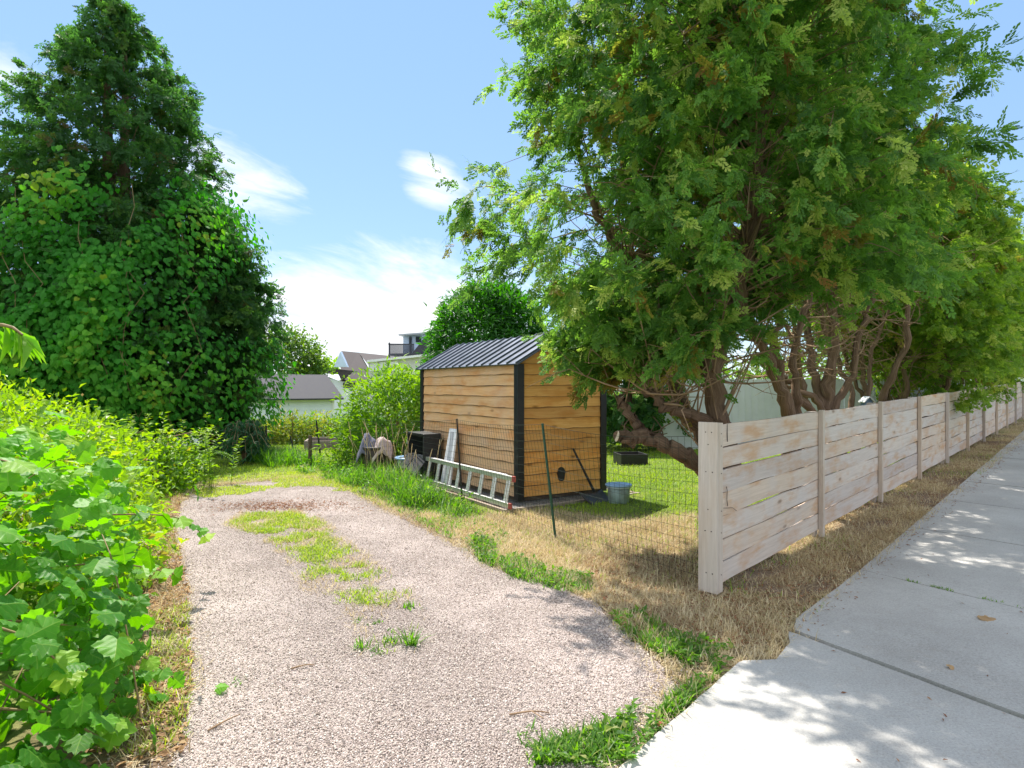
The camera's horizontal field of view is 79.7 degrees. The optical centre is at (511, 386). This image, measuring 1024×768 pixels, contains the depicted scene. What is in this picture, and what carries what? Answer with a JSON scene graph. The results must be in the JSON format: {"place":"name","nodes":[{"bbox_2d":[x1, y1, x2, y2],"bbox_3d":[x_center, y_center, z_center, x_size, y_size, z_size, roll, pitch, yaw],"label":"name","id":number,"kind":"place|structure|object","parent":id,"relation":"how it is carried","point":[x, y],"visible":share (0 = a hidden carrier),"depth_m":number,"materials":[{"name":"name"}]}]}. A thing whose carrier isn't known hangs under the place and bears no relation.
{"place":"outdoors","nodes":[
{"label":"outdoors","id":0,"kind":"place"},
{"bbox_2d":[107,478,710,767],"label":"gravel driveway","id":1,"kind":"structure","parent":0,"point":[291,492],"depth_m":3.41,"materials":[{"name":"grey gravel"}]},
{"bbox_2d":[215,683,228,694],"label":"fallen leaf","id":2,"kind":"object","parent":1,"relation":"on","point":[221,687],"visible":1,"depth_m":2.89,"materials":[{"name":"green plant"}]},
{"bbox_2d":[208,714,239,730],"bbox_3d":[-1.231,1.435,2.626,0.009,0.014,0.148,0,0,33],"label":"fallen stick","id":3,"kind":"object","parent":1,"relation":"on","point":[211,728],"visible":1,"depth_m":2.61,"materials":[{"name":"brown wood"}]},
{"bbox_2d":[67,470,419,755],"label":"driveway weeds","id":4,"kind":"object","parent":1,"relation":"on","point":[286,519],"visible":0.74,"depth_m":5.26,"materials":[{"name":"green plant"}]},
{"bbox_2d":[291,664,313,668],"bbox_3d":[-1.074,1.435,3.149,0.118,0.014,0.012,0,0,-19],"label":"fallen stick","id":5,"kind":"object","parent":1,"relation":"on","point":[301,665],"visible":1,"depth_m":3.15,"materials":[{"name":"brown wood"}]},
{"bbox_2d":[509,710,548,718],"bbox_3d":[0.076,1.433,2.672,0.177,0.019,0.074,0,0,0],"label":"fallen stick","id":6,"kind":"object","parent":1,"relation":"on","point":[533,711],"visible":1,"depth_m":2.70,"materials":[{"name":"brown wood"}]},
{"bbox_2d":[0,392,1023,767],"bbox_3d":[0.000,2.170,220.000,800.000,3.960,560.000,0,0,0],"label":"ground","id":7,"kind":"structure","parent":0,"point":[16,732],"depth_m":5.17,"materials":[{"name":"plant"}]},
{"bbox_2d":[0,323,46,370],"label":"sumac sapling","id":8,"kind":"object","parent":7,"relation":"on","point":[25,345],"visible":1,"depth_m":1.20,"materials":[{"name":"green plant"}]},
{"bbox_2d":[0,454,180,625],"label":"bramble fringe","id":9,"kind":"object","parent":7,"relation":"on","point":[19,594],"visible":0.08,"depth_m":5.41,"materials":[{"name":"green plant"}]},
{"bbox_2d":[0,402,215,767],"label":"grape vine","id":10,"kind":"object","parent":7,"relation":"on","point":[83,719],"visible":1,"depth_m":2.53,"materials":[{"name":"green plant"}]},
{"bbox_2d":[0,363,221,638],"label":"bramble thicket","id":11,"kind":"object","parent":7,"relation":"on","point":[112,443],"visible":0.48,"depth_m":6.24,"materials":[{"name":"green plant"}]},
{"bbox_2d":[55,488,196,767],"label":"leaf litter","id":12,"kind":"object","parent":7,"relation":"on","point":[165,752],"visible":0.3,"depth_m":2.89,"materials":[{"name":"brown plant"}]},
{"bbox_2d":[0,0,294,446],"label":"cedar tree","id":13,"kind":"object","parent":7,"relation":"on","point":[121,42],"visible":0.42,"depth_m":12.89,"materials":[{"name":"green plant"}]},
{"bbox_2d":[0,145,304,450],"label":"climbing vine","id":14,"kind":"object","parent":13,"relation":"attached to","point":[74,261],"visible":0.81,"depth_m":11.07,"materials":[{"name":"green plant"}]},
{"bbox_2d":[107,412,245,489],"bbox_3d":[-4.922,0.899,8.645,2.157,1.106,1.227,0,0,-17],"label":"feathery weed","id":15,"kind":"object","parent":7,"relation":"on","point":[207,452],"visible":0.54,"depth_m":8.65,"materials":[{"name":"green plant"}]},
{"bbox_2d":[167,450,238,474],"bbox_3d":[-5.168,1.257,10.024,1.282,0.391,1.131,0,0,0],"label":"fern","id":16,"kind":"object","parent":7,"relation":"on","point":[218,452],"visible":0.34,"depth_m":10.01,"materials":[{"name":"green plant"}]},
{"bbox_2d":[139,211,283,450],"bbox_3d":[-6.784,-1.328,14.026,2.985,5.566,2.893,0,0,0],"label":"cedar tree","id":17,"kind":"object","parent":7,"relation":"on","point":[250,281],"visible":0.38,"depth_m":13.60,"materials":[{"name":"green plant"}]},
{"bbox_2d":[214,414,272,464],"bbox_3d":[-5.001,0.973,11.513,1.205,0.962,0.970,0,0,41],"label":"weeping shrub","id":18,"kind":"object","parent":7,"relation":"on","point":[238,431],"visible":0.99,"depth_m":11.38,"materials":[{"name":"green plant"}]},
{"bbox_2d":[176,374,343,445],"bbox_3d":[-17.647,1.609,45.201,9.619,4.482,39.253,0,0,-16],"label":"garage","id":19,"kind":"structure","parent":7,"relation":"on","point":[308,392],"depth_m":29.70,"materials":[{"name":"white paint"}]},
{"bbox_2d":[255,416,300,444],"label":"garden plant","id":20,"kind":"object","parent":7,"relation":"on","point":[282,435],"visible":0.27,"depth_m":16.09,"materials":[{"name":"green plant"}]},
{"bbox_2d":[267,405,321,444],"bbox_3d":[-5.719,1.060,16.003,1.589,1.251,1.536,0,0,0],"label":"garden plant","id":21,"kind":"object","parent":7,"relation":"on","point":[293,422],"visible":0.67,"depth_m":15.89,"materials":[{"name":"green plant"}]},
{"bbox_2d":[253,321,344,379],"bbox_3d":[-13.182,0.061,35.989,6.793,8.266,4.467,0,0,0],"label":"broadleaf tree","id":22,"kind":"object","parent":7,"relation":"on","point":[311,355],"visible":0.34,"depth_m":35.45,"materials":[{"name":"green plant"}]},
{"bbox_2d":[285,408,333,444],"bbox_3d":[-5.418,1.147,16.515,1.574,1.130,1.509,0,0,0],"label":"garden plant","id":23,"kind":"object","parent":7,"relation":"on","point":[311,419],"visible":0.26,"depth_m":16.37,"materials":[{"name":"green plant"}]},
{"bbox_2d":[224,410,395,443],"bbox_3d":[-6.097,1.336,18.504,5.672,1.404,1.632,0,0,0],"label":"hedge","id":24,"kind":"object","parent":7,"relation":"on","point":[311,422],"visible":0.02,"depth_m":18.41,"materials":[{"name":"green plant"}]},
{"bbox_2d":[296,354,340,374],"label":"broadleaf tree","id":25,"kind":"object","parent":7,"relation":"on","point":[334,361],"visible":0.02,"depth_m":57.83,"materials":[{"name":"green plant"}]},
{"bbox_2d":[294,410,342,444],"bbox_3d":[-4.909,1.115,16.251,1.596,1.074,1.462,0,0,0],"label":"garden plant","id":26,"kind":"object","parent":7,"relation":"on","point":[319,421],"visible":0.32,"depth_m":16.04,"materials":[{"name":"green plant"}]},
{"bbox_2d":[316,420,320,452],"bbox_3d":[-4.070,1.094,12.900,0.121,0.777,0.040,0,0,0],"label":"garden stake","id":27,"kind":"object","parent":7,"relation":"on","point":[318,437],"visible":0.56,"depth_m":12.89,"materials":[{"name":"metal"}]},
{"bbox_2d":[304,436,357,449],"bbox_3d":[-4.130,1.373,14.713,1.500,0.255,1.150,0,0,-12],"label":"raised garden bed","id":28,"kind":"object","parent":7,"relation":"on","point":[322,440],"visible":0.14,"depth_m":14.10,"materials":[{"name":"brown wood"}]},
{"bbox_2d":[319,411,358,436],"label":"garden plant","id":29,"kind":"object","parent":7,"relation":"on","point":[339,415],"visible":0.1,"depth_m":16.21,"materials":[{"name":"green plant"}]},
{"bbox_2d":[323,351,390,436],"bbox_3d":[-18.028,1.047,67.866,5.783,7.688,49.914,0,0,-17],"label":"dark roof house","id":30,"kind":"structure","parent":7,"relation":"on","point":[346,362],"depth_m":45.00,"materials":[{"name":"white"}]},
{"bbox_2d":[343,383,355,387],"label":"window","id":31,"kind":"structure","parent":30,"relation":"in","point":[349,384],"depth_m":44.90,"materials":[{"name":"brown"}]},
{"bbox_2d":[240,441,480,517],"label":"tall grass","id":32,"kind":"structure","parent":7,"relation":"on","point":[403,487],"depth_m":8.58,"materials":[{"name":"green plant"}]},
{"bbox_2d":[310,354,419,470],"bbox_3d":[-2.152,0.480,11.440,2.817,2.215,2.527,0,0,0],"label":"leafy shrub","id":33,"kind":"object","parent":7,"relation":"on","point":[410,404],"visible":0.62,"depth_m":10.89,"materials":[{"name":"green plant"}]},
{"bbox_2d":[359,445,394,473],"bbox_3d":[-2.220,1.211,10.100,0.570,0.478,0.570,0,0,0],"label":"garden bin","id":34,"kind":"object","parent":7,"relation":"on","point":[364,456],"visible":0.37,"depth_m":9.88,"materials":[{"name":"black plastic"}]},
{"bbox_2d":[356,433,375,461],"bbox_3d":[-2.350,1.035,10.050,0.340,0.565,0.360,0,0,0],"label":"cloth","id":35,"kind":"object","parent":34,"relation":"on","point":[361,450],"visible":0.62,"depth_m":9.95,"materials":[{"name":"grey fabric"}]},
{"bbox_2d":[372,437,394,462],"bbox_3d":[-2.090,1.026,9.960,0.320,0.434,0.280,0,0,0],"label":"cloth","id":36,"kind":"object","parent":34,"relation":"on","point":[384,443],"visible":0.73,"depth_m":9.86,"materials":[{"name":"beige fabric"}]},
{"bbox_2d":[348,419,442,478],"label":"seed stalks","id":37,"kind":"object","parent":7,"relation":"on","point":[387,445],"visible":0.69,"depth_m":9.36,"materials":[{"name":"plant"}]},
{"bbox_2d":[367,332,438,432],"bbox_3d":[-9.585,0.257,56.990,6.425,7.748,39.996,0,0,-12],"label":"flat roof house","id":38,"kind":"structure","parent":7,"relation":"on","point":[411,347],"depth_m":38.60,"materials":[{"name":"beige paint"}]},
{"bbox_2d":[370,362,377,370],"bbox_3d":[-8.557,-1.261,37.970,0.462,0.610,0.100,0,0,0],"label":"window","id":39,"kind":"structure","parent":38,"relation":"in","point":[371,363],"depth_m":37.92,"materials":[{"name":"white glass"}]},
{"bbox_2d":[379,361,386,369],"bbox_3d":[-7.947,-1.261,37.970,0.495,0.610,0.100,0,0,0],"label":"window","id":40,"kind":"structure","parent":38,"relation":"in","point":[381,363],"depth_m":37.92,"materials":[{"name":"white glass"}]},
{"bbox_2d":[186,419,697,580],"bbox_3d":[-2.334,0.925,9.165,1.436,1.153,12.005,0,0,-44],"label":"wire fence","id":41,"kind":"object","parent":7,"relation":"on","point":[310,438],"visible":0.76,"depth_m":6.01,"materials":[{"name":"black metal"}]},
{"bbox_2d":[406,273,551,424],"bbox_3d":[-0.761,-0.645,16.456,4.296,4.912,3.841,0,0,0],"label":"round arborvitae","id":42,"kind":"object","parent":7,"relation":"on","point":[502,310],"visible":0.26,"depth_m":15.69,"materials":[{"name":"green plant"}]},
{"bbox_2d":[231,493,734,767],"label":"verge weeds","id":43,"kind":"object","parent":7,"relation":"on","point":[599,740],"visible":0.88,"depth_m":3.09,"materials":[{"name":"green plant"}]},
{"bbox_2d":[427,481,639,513],"bbox_3d":[-0.118,1.468,8.904,2.089,0.165,3.418,0,0,-32],"label":"gravel pad","id":44,"kind":"object","parent":7,"relation":"on","point":[543,503],"visible":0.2,"depth_m":7.47,"materials":[{"name":"grey gravel"}]},
{"bbox_2d":[395,455,421,474],"bbox_3d":[-1.580,1.270,9.550,0.490,0.360,0.485,0,0,0],"label":"basin","id":45,"kind":"object","parent":44,"relation":"on","point":[399,458],"visible":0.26,"depth_m":9.42,"materials":[{"name":"blue plastic"}]},
{"bbox_2d":[398,453,424,482],"bbox_3d":[-1.501,1.186,9.084,0.170,0.408,0.650,0,0,-32],"label":"folded lid","id":46,"kind":"object","parent":44,"relation":"on","point":[416,464],"visible":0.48,"depth_m":9.01,"materials":[{"name":"grey plastic"}]},
{"bbox_2d":[407,431,440,480],"bbox_3d":[-1.331,1.038,9.233,0.302,0.704,0.612,0,0,-32],"label":"storage tote","id":47,"kind":"object","parent":44,"relation":"on","point":[417,446],"visible":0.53,"depth_m":9.02,"materials":[{"name":"black plastic"}]},
{"bbox_2d":[441,428,456,484],"bbox_3d":[-0.879,0.995,8.633,0.154,0.800,0.300,0,0,-32],"label":"white panel","id":48,"kind":"object","parent":44,"relation":"on","point":[453,434],"visible":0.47,"depth_m":8.61,"materials":[{"name":"white plastic"}]},
{"bbox_2d":[415,454,515,508],"bbox_3d":[-0.725,1.196,8.094,0.118,0.366,2.794,0,0,-32],"label":"ladder","id":49,"kind":"object","parent":44,"relation":"on","point":[478,493],"visible":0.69,"depth_m":7.62,"materials":[{"name":"metal"}]},
{"bbox_2d":[416,333,606,501],"bbox_3d":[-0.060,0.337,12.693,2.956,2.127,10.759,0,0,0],"label":"garden shed","id":50,"kind":"structure","parent":44,"relation":"on","point":[486,383],"depth_m":7.93,"materials":[{"name":"brown wood"}]},
{"bbox_2d":[572,448,607,504],"bbox_3d":[0.986,1.111,7.604,0.403,0.654,0.589,0,0,-23],"label":"snow shovel","id":51,"kind":"object","parent":7,"relation":"on","point":[599,494],"visible":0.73,"depth_m":7.59,"materials":[{"name":"black plastic"}]},
{"bbox_2d":[181,430,1007,628],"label":"lawn grass","id":52,"kind":"structure","parent":7,"relation":"on","point":[596,509],"depth_m":8.54,"materials":[{"name":"green plant"}]},
{"bbox_2d":[181,435,1022,761],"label":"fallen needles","id":53,"kind":"object","parent":7,"relation":"on","point":[271,507],"depth_m":4.75,"materials":[{"name":"brown plant"}]},
{"bbox_2d":[605,482,633,503],"bbox_3d":[1.301,1.314,7.444,0.338,0.272,0.326,0,0,0],"label":"metal bucket","id":54,"kind":"object","parent":7,"relation":"on","point":[615,497],"visible":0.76,"depth_m":7.34,"materials":[{"name":"grey metal"}]},
{"bbox_2d":[607,392,637,444],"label":"broadleaf tree","id":55,"kind":"object","parent":7,"relation":"on","point":[618,442],"visible":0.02,"depth_m":25.14,"materials":[{"name":"green plant"}]},
{"bbox_2d":[564,227,693,450],"bbox_3d":[2.740,-1.277,14.456,3.066,5.870,3.163,0,0,39],"label":"cedar tree","id":56,"kind":"object","parent":7,"relation":"on","point":[641,409],"visible":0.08,"depth_m":13.65,"materials":[{"name":"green plant"}]},
{"bbox_2d":[613,451,647,465],"bbox_3d":[2.183,1.343,11.323,0.499,0.235,0.499,0,0,-7],"label":"planter box","id":57,"kind":"object","parent":7,"relation":"on","point":[624,457],"visible":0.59,"depth_m":11.09,"materials":[{"name":"black plastic"}]},
{"bbox_2d":[632,364,724,431],"bbox_3d":[4.086,-0.798,15.587,2.389,4.886,2.649,0,0,-44],"label":"cedar tree","id":58,"kind":"object","parent":7,"relation":"on","point":[649,404],"depth_m":15.76,"materials":[{"name":"green plant"}]},
{"bbox_2d":[429,0,1023,475],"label":"cedar tree","id":59,"kind":"object","parent":7,"relation":"on","point":[651,316],"visible":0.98,"depth_m":4.77,"materials":[{"name":"green plant"}]},
{"bbox_2d":[722,347,822,378],"bbox_3d":[9.827,1.008,23.832,6.547,5.261,5.761,0,0,0],"label":"broadleaf tree","id":60,"kind":"object","parent":7,"relation":"on","point":[732,370],"visible":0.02,"depth_m":23.63,"materials":[{"name":"green plant"}]},
{"bbox_2d":[647,0,900,510],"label":"cedar tree","id":61,"kind":"object","parent":7,"relation":"on","point":[793,402],"visible":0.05,"depth_m":6.83,"materials":[{"name":"brown plant"}]},
{"bbox_2d":[659,375,964,448],"bbox_3d":[6.891,0.590,14.036,7.105,1.720,0.127,0,0,-2],"label":"vinyl fence","id":62,"kind":"object","parent":7,"relation":"on","point":[749,406],"visible":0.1,"depth_m":13.97,"materials":[{"name":"white plastic"}]},
{"bbox_2d":[697,0,943,474],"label":"cedar tree","id":63,"kind":"object","parent":7,"relation":"on","point":[821,396],"visible":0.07,"depth_m":8.07,"materials":[{"name":"brown plant"}]},
{"bbox_2d":[619,631,1023,767],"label":"driveway apron","id":64,"kind":"object","parent":7,"relation":"on","point":[796,708],"visible":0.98,"depth_m":2.60,"materials":[{"name":"concrete"}]},
{"bbox_2d":[781,341,878,378],"bbox_3d":[14.279,0.569,26.779,7.245,6.154,6.336,0,0,0],"label":"broadleaf tree","id":65,"kind":"object","parent":7,"relation":"on","point":[825,360],"visible":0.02,"depth_m":26.39,"materials":[{"name":"green plant"}]},
{"bbox_2d":[698,381,1023,595],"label":"wooden fence","id":66,"kind":"object","parent":7,"relation":"on","point":[737,534],"visible":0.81,"depth_m":5.54,"materials":[{"name":"wood"}]},
{"bbox_2d":[858,396,875,446],"bbox_3d":[5.551,0.729,9.600,0.170,1.158,0.180,0,0,0],"label":"birdhouse","id":67,"kind":"object","parent":7,"relation":"on","point":[864,400],"visible":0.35,"depth_m":9.54,"materials":[{"name":"white paint"}]},
{"bbox_2d":[738,140,998,455],"bbox_3d":[5.276,-1.512,10.060,3.834,5.928,3.524,0,0,0],"label":"cedar tree","id":68,"kind":"object","parent":7,"relation":"on","point":[891,379],"visible":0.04,"depth_m":9.69,"materials":[{"name":"brown plant"}]},
{"bbox_2d":[790,113,1023,441],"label":"cedar tree","id":69,"kind":"object","parent":7,"relation":"on","point":[967,336],"visible":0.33,"depth_m":10.40,"materials":[{"name":"green plant"}]},
{"bbox_2d":[841,163,1023,438],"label":"cedar tree","id":70,"kind":"object","parent":7,"relation":"on","point":[1009,251],"visible":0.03,"depth_m":12.37,"materials":[{"name":"green plant"}]},
{"bbox_2d":[866,238,1023,387],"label":"cedar tree","id":71,"kind":"object","parent":7,"relation":"on","point":[1021,333],"depth_m":14.27,"materials":[{"name":"green plant"}]},
{"bbox_2d":[965,216,1023,420],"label":"cedar tree","id":72,"kind":"object","parent":7,"relation":"on","point":[1021,257],"visible":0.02,"depth_m":16.22,"materials":[{"name":"green plant"}]},
{"bbox_2d":[978,230,1023,392],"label":"cedar tree","id":73,"kind":"object","parent":7,"relation":"on","point":[1022,383],"depth_m":18.74,"materials":[{"name":"green plant"}]},
{"bbox_2d":[0,0,1023,391],"label":"sky","id":74,"kind":"structure","parent":0,"point":[329,115],"materials":[{"name":"blue"}]},
{"bbox_2d":[794,431,1023,718],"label":"sidewalk","id":75,"kind":"structure","parent":0,"point":[969,550],"depth_m":4.03,"materials":[{"name":"concrete"}]},
{"bbox_2d":[906,578,1023,607],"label":"joint moss","id":76,"kind":"object","parent":75,"relation":"on","point":[947,589],"visible":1,"depth_m":4.25,"materials":[{"name":"green plant"}]},
{"bbox_2d":[977,615,995,621],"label":"fallen leaf","id":77,"kind":"object","parent":75,"relation":"on","point":[985,618],"visible":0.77,"depth_m":3.73,"materials":[{"name":"orange plant"}]}
]}

